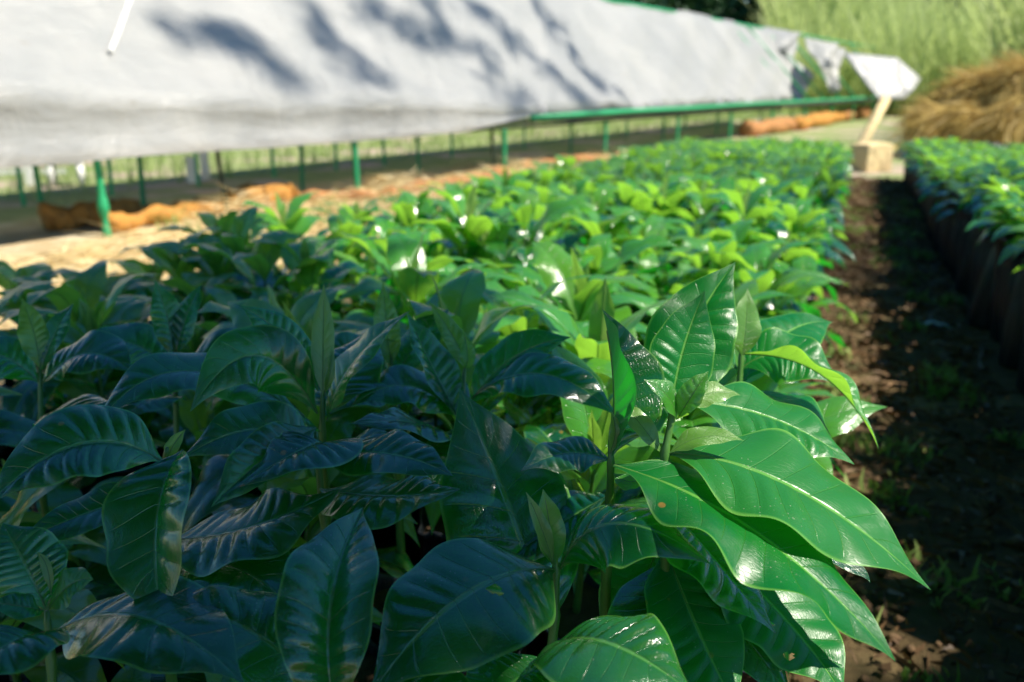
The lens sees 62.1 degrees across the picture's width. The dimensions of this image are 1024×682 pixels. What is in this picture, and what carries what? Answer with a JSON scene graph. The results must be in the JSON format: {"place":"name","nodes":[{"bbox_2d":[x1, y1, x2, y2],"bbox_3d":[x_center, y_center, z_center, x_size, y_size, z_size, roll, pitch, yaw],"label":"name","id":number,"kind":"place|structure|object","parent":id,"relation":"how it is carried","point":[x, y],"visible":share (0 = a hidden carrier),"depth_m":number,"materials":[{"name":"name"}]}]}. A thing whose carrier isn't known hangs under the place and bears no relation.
{"place":"outdoors","nodes":[
{"label":"outdoors","id":0,"kind":"place"},
{"bbox_2d":[0,106,824,199],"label":"meadow grass","id":1,"kind":"structure","parent":0,"point":[767,115],"depth_m":10.54,"materials":[{"name":"plant"}]},
{"bbox_2d":[0,105,1023,681],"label":"ground","id":2,"kind":"structure","parent":0,"point":[20,223],"depth_m":2.69,"materials":[{"name":"soil"}]},
{"bbox_2d":[0,387,66,681],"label":"seedling","id":3,"kind":"object","parent":2,"relation":"on","point":[15,428],"visible":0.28,"depth_m":1.02,"materials":[{"name":"plant"}]},
{"bbox_2d":[0,262,79,413],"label":"seedling","id":4,"kind":"object","parent":2,"relation":"on","point":[29,270],"visible":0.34,"depth_m":1.73,"materials":[{"name":"plant"}]},
{"bbox_2d":[0,259,113,315],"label":"seedling","id":5,"kind":"object","parent":2,"relation":"on","point":[44,303],"visible":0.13,"depth_m":1.66,"materials":[{"name":"plant"}]},
{"bbox_2d":[0,477,123,600],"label":"seedling","id":6,"kind":"object","parent":2,"relation":"on","point":[91,560],"visible":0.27,"depth_m":1.03,"materials":[{"name":"plant"}]},
{"bbox_2d":[0,483,125,681],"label":"seedling","id":7,"kind":"object","parent":2,"relation":"on","point":[82,669],"visible":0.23,"depth_m":0.83,"materials":[{"name":"plant"}]},
{"bbox_2d":[0,298,131,681],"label":"seedling","id":8,"kind":"object","parent":2,"relation":"on","point":[38,341],"visible":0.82,"depth_m":0.92,"materials":[{"name":"plant"}]},
{"bbox_2d":[0,260,169,431],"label":"seedling","id":9,"kind":"object","parent":2,"relation":"on","point":[89,282],"visible":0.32,"depth_m":1.39,"materials":[{"name":"plant"}]},
{"bbox_2d":[37,198,142,231],"bbox_3d":[-2.482,-0.747,5.040,0.569,0.207,0.184,-15,22,-40],"label":"log","id":10,"kind":"object","parent":2,"relation":"on","point":[60,218],"visible":0.7,"depth_m":4.94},
{"bbox_2d":[0,274,187,509],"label":"seedling","id":11,"kind":"object","parent":2,"relation":"on","point":[73,385],"visible":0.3,"depth_m":1.25,"materials":[{"name":"plant"}]},
{"bbox_2d":[0,523,243,681],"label":"seedling","id":12,"kind":"object","parent":2,"relation":"on","point":[181,630],"visible":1,"depth_m":0.53,"materials":[{"name":"plant"}]},
{"bbox_2d":[110,258,198,317],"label":"seedling","id":13,"kind":"object","parent":2,"relation":"on","point":[131,265],"visible":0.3,"depth_m":2.08,"materials":[{"name":"plant"}]},
{"bbox_2d":[99,198,223,232],"bbox_3d":[-2.084,-0.761,5.176,0.170,0.179,0.941,8,19,25],"label":"log","id":14,"kind":"object","parent":2,"relation":"on","point":[118,220],"visible":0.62,"depth_m":5.02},
{"bbox_2d":[97,280,236,451],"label":"seedling","id":15,"kind":"object","parent":2,"relation":"on","point":[173,320],"visible":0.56,"depth_m":0.98,"materials":[{"name":"plant"}]},
{"bbox_2d":[0,404,339,681],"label":"seedling","id":16,"kind":"object","parent":2,"relation":"on","point":[138,515],"visible":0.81,"depth_m":0.60,"materials":[{"name":"plant"}]},
{"bbox_2d":[117,227,237,324],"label":"seedling","id":17,"kind":"object","parent":2,"relation":"on","point":[172,264],"visible":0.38,"depth_m":1.90,"materials":[{"name":"plant"}]},
{"bbox_2d":[139,272,248,327],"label":"seedling","id":18,"kind":"object","parent":2,"relation":"on","point":[185,286],"visible":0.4,"depth_m":1.68,"materials":[{"name":"plant"}]},
{"bbox_2d":[152,390,237,527],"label":"seedling","id":19,"kind":"object","parent":2,"relation":"on","point":[196,421],"visible":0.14,"depth_m":1.18,"materials":[{"name":"plant"}]},
{"bbox_2d":[149,231,256,321],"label":"seedling","id":20,"kind":"object","parent":2,"relation":"on","point":[220,264],"visible":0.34,"depth_m":1.88,"materials":[{"name":"plant"}]},
{"bbox_2d":[158,210,271,320],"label":"seedling","id":21,"kind":"object","parent":2,"relation":"on","point":[210,220],"visible":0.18,"depth_m":2.10,"materials":[{"name":"plant"}]},
{"bbox_2d":[176,206,303,291],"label":"seedling","id":22,"kind":"object","parent":2,"relation":"on","point":[235,240],"visible":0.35,"depth_m":1.90,"materials":[{"name":"plant"}]},
{"bbox_2d":[195,286,293,333],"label":"seedling","id":23,"kind":"object","parent":2,"relation":"on","point":[222,297],"visible":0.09,"depth_m":1.54,"materials":[{"name":"plant"}]},
{"bbox_2d":[106,285,410,681],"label":"seedling","id":24,"kind":"object","parent":2,"relation":"on","point":[272,355],"visible":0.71,"depth_m":0.75,"materials":[{"name":"plant"}]},
{"bbox_2d":[176,230,346,313],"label":"seedling","id":25,"kind":"object","parent":2,"relation":"on","point":[263,262],"visible":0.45,"depth_m":1.70,"materials":[{"name":"plant"}]},
{"bbox_2d":[221,183,301,210],"bbox_3d":[-1.686,-0.953,5.730,0.578,0.238,0.220,-16,23,-42],"label":"log","id":26,"kind":"object","parent":2,"relation":"on","point":[289,190],"visible":0.5,"depth_m":5.67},
{"bbox_2d":[150,607,382,681],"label":"seedling","id":27,"kind":"object","parent":2,"relation":"on","point":[377,615],"visible":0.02,"depth_m":0.83,"materials":[{"name":"plant"}]},
{"bbox_2d":[227,279,341,320],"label":"seedling","id":28,"kind":"object","parent":2,"relation":"on","point":[289,301],"visible":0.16,"depth_m":1.63,"materials":[{"name":"plant"}]},
{"bbox_2d":[242,191,333,271],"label":"seedling","id":29,"kind":"object","parent":2,"relation":"on","point":[294,220],"visible":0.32,"depth_m":2.33,"materials":[{"name":"plant"}]},
{"bbox_2d":[198,285,380,494],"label":"seedling","id":30,"kind":"object","parent":2,"relation":"on","point":[303,309],"visible":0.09,"depth_m":1.19,"materials":[{"name":"plant"}]},
{"bbox_2d":[182,298,419,545],"bbox_3d":[-0.257,0.218,1.073,0.274,0.572,0.260,-2,17,-8],"label":"seedling","id":31,"kind":"object","parent":2,"relation":"on","point":[202,498],"visible":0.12,"depth_m":0.98,"materials":[{"name":"plant"}]},
{"bbox_2d":[239,236,377,328],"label":"seedling","id":32,"kind":"object","parent":2,"relation":"on","point":[295,255],"visible":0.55,"depth_m":1.75,"materials":[{"name":"plant"}]},
{"bbox_2d":[212,413,416,624],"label":"seedling","id":33,"kind":"object","parent":2,"relation":"on","point":[393,562],"visible":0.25,"depth_m":0.96,"materials":[{"name":"plant"}]},
{"bbox_2d":[0,145,631,408],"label":"straw mulch","id":34,"kind":"object","parent":2,"relation":"on","point":[317,226],"visible":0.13,"depth_m":5.01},
{"bbox_2d":[187,400,459,530],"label":"seedling","id":35,"kind":"object","parent":2,"relation":"on","point":[261,442],"visible":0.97,"depth_m":0.66,"materials":[{"name":"plant"}]},
{"bbox_2d":[193,507,469,681],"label":"seedling","id":36,"kind":"object","parent":2,"relation":"on","point":[310,620],"visible":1,"depth_m":0.51,"materials":[{"name":"plant"}]},
{"bbox_2d":[290,186,396,205],"bbox_3d":[-1.190,-1.003,5.977,0.785,0.145,0.128,-7,18,-22],"label":"log","id":37,"kind":"object","parent":2,"relation":"on","point":[358,193],"visible":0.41,"depth_m":5.96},
{"bbox_2d":[310,214,381,310],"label":"seedling","id":38,"kind":"object","parent":2,"relation":"on","point":[340,223],"visible":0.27,"depth_m":2.10,"materials":[{"name":"plant"}]},
{"bbox_2d":[316,199,399,264],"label":"seedling","id":39,"kind":"object","parent":2,"relation":"on","point":[353,212],"visible":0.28,"depth_m":2.72,"materials":[{"name":"plant"}]},
{"bbox_2d":[353,363,422,573],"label":"seedling","id":40,"kind":"object","parent":2,"relation":"on","point":[384,537],"visible":0.01,"depth_m":1.19,"materials":[{"name":"plant"}]},
{"bbox_2d":[338,216,451,312],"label":"seedling","id":41,"kind":"object","parent":2,"relation":"on","point":[385,227],"visible":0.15,"depth_m":1.97,"materials":[{"name":"plant"}]},
{"bbox_2d":[325,283,469,645],"bbox_3d":[-0.125,0.238,0.955,0.152,0.594,0.131,-4,17,-13],"label":"seedling","id":42,"kind":"object","parent":2,"relation":"on","point":[402,351],"visible":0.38,"depth_m":0.92,"materials":[{"name":"plant"}]},
{"bbox_2d":[323,231,476,325],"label":"seedling","id":43,"kind":"object","parent":2,"relation":"on","point":[439,262],"visible":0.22,"depth_m":1.67,"materials":[{"name":"plant"}]},
{"bbox_2d":[351,193,462,302],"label":"seedling","id":44,"kind":"object","parent":2,"relation":"on","point":[405,207],"visible":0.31,"depth_m":2.10,"materials":[{"name":"plant"}]},
{"bbox_2d":[385,189,441,226],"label":"seedling","id":45,"kind":"object","parent":2,"relation":"on","point":[426,211],"visible":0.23,"depth_m":2.73,"materials":[{"name":"plant"}]},
{"bbox_2d":[334,232,496,419],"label":"seedling","id":46,"kind":"object","parent":2,"relation":"on","point":[412,279],"visible":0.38,"depth_m":1.48,"materials":[{"name":"plant"}]},
{"bbox_2d":[341,290,532,475],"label":"seedling","id":47,"kind":"object","parent":2,"relation":"on","point":[515,414],"visible":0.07,"depth_m":1.22,"materials":[{"name":"plant"}]},
{"bbox_2d":[15,0,884,236],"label":"drying table","id":48,"kind":"object","parent":2,"relation":"on","point":[559,118],"visible":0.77,"depth_m":9.16,"materials":[{"name":"green paint"}]},
{"bbox_2d":[0,0,797,167],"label":"plastic sheet","id":49,"kind":"object","parent":48,"relation":"on","point":[86,80],"visible":0.89,"depth_m":6.18,"materials":[{"name":"white plastic"}]},
{"bbox_2d":[805,37,838,68],"bbox_3d":[6.292,-5.780,17.051,0.660,0.642,0.787,0,17,0],"label":"plastic flap","id":50,"kind":"object","parent":48,"relation":"hanging from","point":[821,52],"visible":1,"depth_m":17.07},
{"bbox_2d":[329,269,572,559],"bbox_3d":[-0.063,0.197,1.121,0.265,0.582,0.256,-16,23,-42],"label":"seedling","id":51,"kind":"object","parent":2,"relation":"on","point":[459,297],"visible":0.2,"depth_m":1.08,"materials":[{"name":"plant"}]},
{"bbox_2d":[407,184,521,304],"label":"seedling","id":52,"kind":"object","parent":2,"relation":"on","point":[458,211],"visible":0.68,"depth_m":2.03,"materials":[{"name":"plant"}]},
{"bbox_2d":[351,301,612,675],"bbox_3d":[-0.027,0.265,0.882,0.250,0.584,0.193,0,17,0],"label":"seedling","id":53,"kind":"object","parent":2,"relation":"on","point":[523,363],"visible":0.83,"depth_m":0.82,"materials":[{"name":"plant"}]},
{"bbox_2d":[431,209,549,302],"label":"seedling","id":54,"kind":"object","parent":2,"relation":"on","point":[494,232],"visible":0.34,"depth_m":2.04,"materials":[{"name":"plant"}]},
{"bbox_2d":[443,275,596,437],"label":"seedling","id":55,"kind":"object","parent":2,"relation":"on","point":[513,322],"visible":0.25,"depth_m":1.30,"materials":[{"name":"plant"}]},
{"bbox_2d":[474,191,595,272],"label":"seedling","id":56,"kind":"object","parent":2,"relation":"on","point":[523,210],"visible":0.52,"depth_m":2.07,"materials":[{"name":"plant"}]},
{"bbox_2d":[373,388,709,681],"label":"seedling","id":57,"kind":"object","parent":2,"relation":"on","point":[476,597],"visible":0.98,"depth_m":0.56,"materials":[{"name":"plant"}]},
{"bbox_2d":[502,242,645,426],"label":"seedling","id":58,"kind":"object","parent":2,"relation":"on","point":[555,262],"visible":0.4,"depth_m":1.39,"materials":[{"name":"plant"}]},
{"bbox_2d":[490,277,667,593],"bbox_3d":[0.094,0.194,1.158,0.290,0.573,0.266,-14,22,-39],"label":"seedling","id":59,"kind":"object","parent":2,"relation":"on","point":[589,338],"visible":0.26,"depth_m":1.10,"materials":[{"name":"plant"}]},
{"bbox_2d":[508,267,652,348],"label":"seedling","id":60,"kind":"object","parent":2,"relation":"on","point":[617,299],"visible":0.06,"depth_m":1.53,"materials":[{"name":"plant"}]},
{"bbox_2d":[145,144,1023,681],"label":"weeds","id":61,"kind":"object","parent":2,"relation":"on","point":[891,486],"visible":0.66,"depth_m":2.01,"materials":[{"name":"plant"}]},
{"bbox_2d":[539,185,649,254],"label":"seedling","id":62,"kind":"object","parent":2,"relation":"on","point":[601,196],"visible":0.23,"depth_m":2.30,"materials":[{"name":"plant"}]},
{"bbox_2d":[520,233,677,307],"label":"seedling","id":63,"kind":"object","parent":2,"relation":"on","point":[598,246],"visible":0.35,"depth_m":1.78,"materials":[{"name":"plant"}]},
{"bbox_2d":[558,207,644,306],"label":"seedling","id":64,"kind":"object","parent":2,"relation":"on","point":[594,227],"visible":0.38,"depth_m":2.21,"materials":[{"name":"plant"}]},
{"bbox_2d":[523,346,681,655],"bbox_3d":[0.074,0.279,0.939,0.272,0.544,0.267,1,17,2],"label":"seedling","id":65,"kind":"object","parent":2,"relation":"on","point":[581,604],"visible":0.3,"depth_m":0.88,"materials":[{"name":"plant"}]},
{"bbox_2d":[585,225,708,318],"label":"seedling","id":66,"kind":"object","parent":2,"relation":"on","point":[660,230],"visible":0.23,"depth_m":2.02,"materials":[{"name":"plant"}]},
{"bbox_2d":[604,206,690,316],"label":"seedling","id":67,"kind":"object","parent":2,"relation":"on","point":[638,229],"visible":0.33,"depth_m":2.27,"materials":[{"name":"plant"}]},
{"bbox_2d":[620,250,678,345],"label":"seedling","id":68,"kind":"object","parent":2,"relation":"on","point":[648,259],"visible":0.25,"depth_m":1.91,"materials":[{"name":"plant"}]},
{"bbox_2d":[615,189,695,233],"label":"seedling","id":69,"kind":"object","parent":2,"relation":"on","point":[639,196],"visible":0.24,"depth_m":2.71,"materials":[{"name":"plant"}]},
{"bbox_2d":[625,270,690,325],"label":"seedling","id":70,"kind":"object","parent":2,"relation":"on","point":[675,284],"visible":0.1,"depth_m":1.77,"materials":[{"name":"plant"}]},
{"bbox_2d":[634,172,692,262],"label":"seedling","id":71,"kind":"object","parent":2,"relation":"on","point":[673,198],"visible":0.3,"depth_m":2.79,"materials":[{"name":"plant"}]},
{"bbox_2d":[671,178,731,229],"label":"seedling","id":72,"kind":"object","parent":2,"relation":"on","point":[703,206],"visible":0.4,"depth_m":2.82,"materials":[{"name":"plant"}]},
{"bbox_2d":[581,356,829,468],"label":"seedling","id":73,"kind":"object","parent":2,"relation":"on","point":[697,417],"visible":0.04,"depth_m":0.90,"materials":[{"name":"plant"}]},
{"bbox_2d":[517,310,894,660],"bbox_3d":[0.122,0.310,0.647,0.129,0.634,0.281,-15,22,-40],"label":"seedling","id":74,"kind":"object","parent":2,"relation":"on","point":[764,553],"visible":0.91,"depth_m":0.58,"materials":[{"name":"plant"}]},
{"bbox_2d":[635,226,786,319],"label":"seedling","id":75,"kind":"object","parent":2,"relation":"on","point":[721,243],"visible":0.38,"depth_m":1.81,"materials":[{"name":"plant"}]},
{"bbox_2d":[637,279,803,394],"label":"seedling","id":76,"kind":"object","parent":2,"relation":"on","point":[751,286],"visible":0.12,"depth_m":1.46,"materials":[{"name":"plant"}]},
{"bbox_2d":[663,219,787,307],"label":"seedling","id":77,"kind":"object","parent":2,"relation":"on","point":[740,228],"visible":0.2,"depth_m":1.92,"materials":[{"name":"plant"}]},
{"bbox_2d":[666,0,786,25],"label":"tree","id":78,"kind":"object","parent":2,"relation":"on","point":[733,10],"visible":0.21,"depth_m":53.68,"materials":[{"name":"green plant"}]},
{"bbox_2d":[447,135,1023,280],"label":"seedlings","id":79,"kind":"object","parent":2,"relation":"on","point":[934,167],"visible":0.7,"depth_m":4.71,"materials":[{"name":"green plant"}]},
{"bbox_2d":[700,183,787,267],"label":"seedling","id":80,"kind":"object","parent":2,"relation":"on","point":[740,208],"visible":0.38,"depth_m":2.54,"materials":[{"name":"plant"}]},
{"bbox_2d":[637,348,885,678],"bbox_3d":[0.266,0.271,1.035,0.282,0.519,0.279,10,20,31],"label":"seedling","id":81,"kind":"object","parent":2,"relation":"on","point":[840,414],"visible":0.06,"depth_m":0.96,"materials":[{"name":"plant"}]},
{"bbox_2d":[685,241,838,349],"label":"seedling","id":82,"kind":"object","parent":2,"relation":"on","point":[756,262],"visible":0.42,"depth_m":1.70,"materials":[{"name":"plant"}]},
{"bbox_2d":[599,263,930,681],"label":"seedling","id":83,"kind":"object","parent":2,"relation":"on","point":[758,453],"visible":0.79,"depth_m":0.62,"materials":[{"name":"plant"}]},
{"bbox_2d":[738,117,796,136],"bbox_3d":[4.488,-3.688,14.681,0.333,0.342,2.718,11,20,32],"label":"log","id":84,"kind":"object","parent":2,"relation":"on","point":[753,128],"visible":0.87,"depth_m":14.26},
{"bbox_2d":[736,171,801,217],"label":"seedling","id":85,"kind":"object","parent":2,"relation":"on","point":[760,180],"visible":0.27,"depth_m":3.16,"materials":[{"name":"plant"}]},
{"bbox_2d":[746,229,823,312],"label":"seedling","id":86,"kind":"object","parent":2,"relation":"on","point":[790,256],"visible":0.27,"depth_m":2.38,"materials":[{"name":"plant"}]},
{"bbox_2d":[734,261,845,382],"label":"seedling","id":87,"kind":"object","parent":2,"relation":"on","point":[796,288],"visible":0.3,"depth_m":1.85,"materials":[{"name":"plant"}]},
{"bbox_2d":[764,200,832,258],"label":"seedling","id":88,"kind":"object","parent":2,"relation":"on","point":[795,218],"visible":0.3,"depth_m":2.68,"materials":[{"name":"plant"}]},
{"bbox_2d":[731,289,878,681],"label":"seedling","id":89,"kind":"object","parent":2,"relation":"on","point":[784,347],"visible":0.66,"depth_m":0.84,"materials":[{"name":"plant"}]},
{"bbox_2d":[779,254,857,349],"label":"seedling","id":90,"kind":"object","parent":2,"relation":"on","point":[805,262],"visible":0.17,"depth_m":2.21,"materials":[{"name":"plant"}]},
{"bbox_2d":[793,111,846,130],"bbox_3d":[6.348,-4.534,17.473,0.355,0.362,4.750,10,19,29],"label":"log","id":91,"kind":"object","parent":2,"relation":"on","point":[819,119],"visible":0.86,"depth_m":16.74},
{"bbox_2d":[791,166,854,266],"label":"seedling","id":92,"kind":"object","parent":2,"relation":"on","point":[834,179],"visible":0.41,"depth_m":3.41,"materials":[{"name":"plant"}]},
{"bbox_2d":[847,141,893,172],"bbox_3d":[3.473,-1.783,8.247,0.353,0.279,0.257,-9,19,-27],"label":"wooden block","id":93,"kind":"object","parent":2,"relation":"on","point":[874,156],"depth_m":8.15,"materials":[{"name":"brown wood"}]},
{"bbox_2d":[844,96,889,159],"bbox_3d":[3.678,-2.143,8.787,0.702,0.750,0.188,-11,20,-33],"label":"wooden post","id":94,"kind":"object","parent":93,"relation":"on","point":[873,121],"visible":0.58,"depth_m":8.77,"materials":[{"name":"brown wood"}]},
{"bbox_2d":[844,53,903,99],"bbox_3d":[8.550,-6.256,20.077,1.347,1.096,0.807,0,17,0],"label":"sign board","id":95,"kind":"object","parent":94,"relation":"attached to","point":[880,76],"visible":0.95,"depth_m":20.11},
{"bbox_2d":[789,175,1023,681],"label":"path litter","id":96,"kind":"object","parent":2,"relation":"on","point":[1006,605],"visible":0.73,"depth_m":2.15,"materials":[{"name":"brown plant"}]},
{"bbox_2d":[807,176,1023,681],"bbox_3d":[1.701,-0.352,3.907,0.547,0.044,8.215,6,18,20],"label":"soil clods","id":97,"kind":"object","parent":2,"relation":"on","point":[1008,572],"visible":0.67,"depth_m":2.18,"materials":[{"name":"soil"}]},
{"bbox_2d":[883,43,1023,159],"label":"dry grass heap","id":98,"kind":"object","parent":2,"relation":"on","point":[980,106],"visible":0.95,"depth_m":9.50,"materials":[{"name":"plant"}]},
{"bbox_2d":[952,172,1018,281],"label":"seedling","id":99,"kind":"object","parent":2,"relation":"on","point":[965,235],"visible":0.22,"depth_m":3.45,"materials":[{"name":"plant"}]},
{"bbox_2d":[955,160,1023,294],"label":"seedling","id":100,"kind":"object","parent":2,"relation":"on","point":[962,283],"visible":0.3,"depth_m":3.34,"materials":[{"name":"plastic"}]},
{"bbox_2d":[957,169,1023,303],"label":"seedling","id":101,"kind":"object","parent":2,"relation":"on","point":[977,213],"visible":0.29,"depth_m":3.08,"materials":[{"name":"plant"}]},
{"bbox_2d":[965,198,1023,345],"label":"seedling","id":102,"kind":"object","parent":2,"relation":"on","point":[1008,266],"visible":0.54,"depth_m":2.59,"materials":[{"name":"plant"}]},
{"bbox_2d":[966,184,1023,329],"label":"seedling","id":103,"kind":"object","parent":2,"relation":"on","point":[978,315],"visible":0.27,"depth_m":2.87,"materials":[{"name":"plastic"}]},
{"bbox_2d":[969,178,1023,290],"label":"seedling","id":104,"kind":"object","parent":2,"relation":"on","point":[987,245],"visible":0.4,"depth_m":2.94,"materials":[{"name":"plant"}]},
{"bbox_2d":[977,190,1023,341],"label":"seedling","id":105,"kind":"object","parent":2,"relation":"on","point":[994,322],"visible":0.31,"depth_m":2.73,"materials":[{"name":"plant"}]},
{"bbox_2d":[991,203,1023,349],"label":"seedling","id":106,"kind":"object","parent":2,"relation":"on","point":[1008,251],"visible":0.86,"depth_m":2.33,"materials":[{"name":"plant"}]},
{"bbox_2d":[998,204,1023,369],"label":"seedling","id":107,"kind":"object","parent":2,"relation":"on","point":[1010,351],"visible":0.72,"depth_m":2.48,"materials":[{"name":"plastic"}]},
{"bbox_2d":[747,0,1023,115],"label":"tall grass","id":108,"kind":"structure","parent":0,"point":[916,40],"depth_m":23.71,"materials":[{"name":"plant"}]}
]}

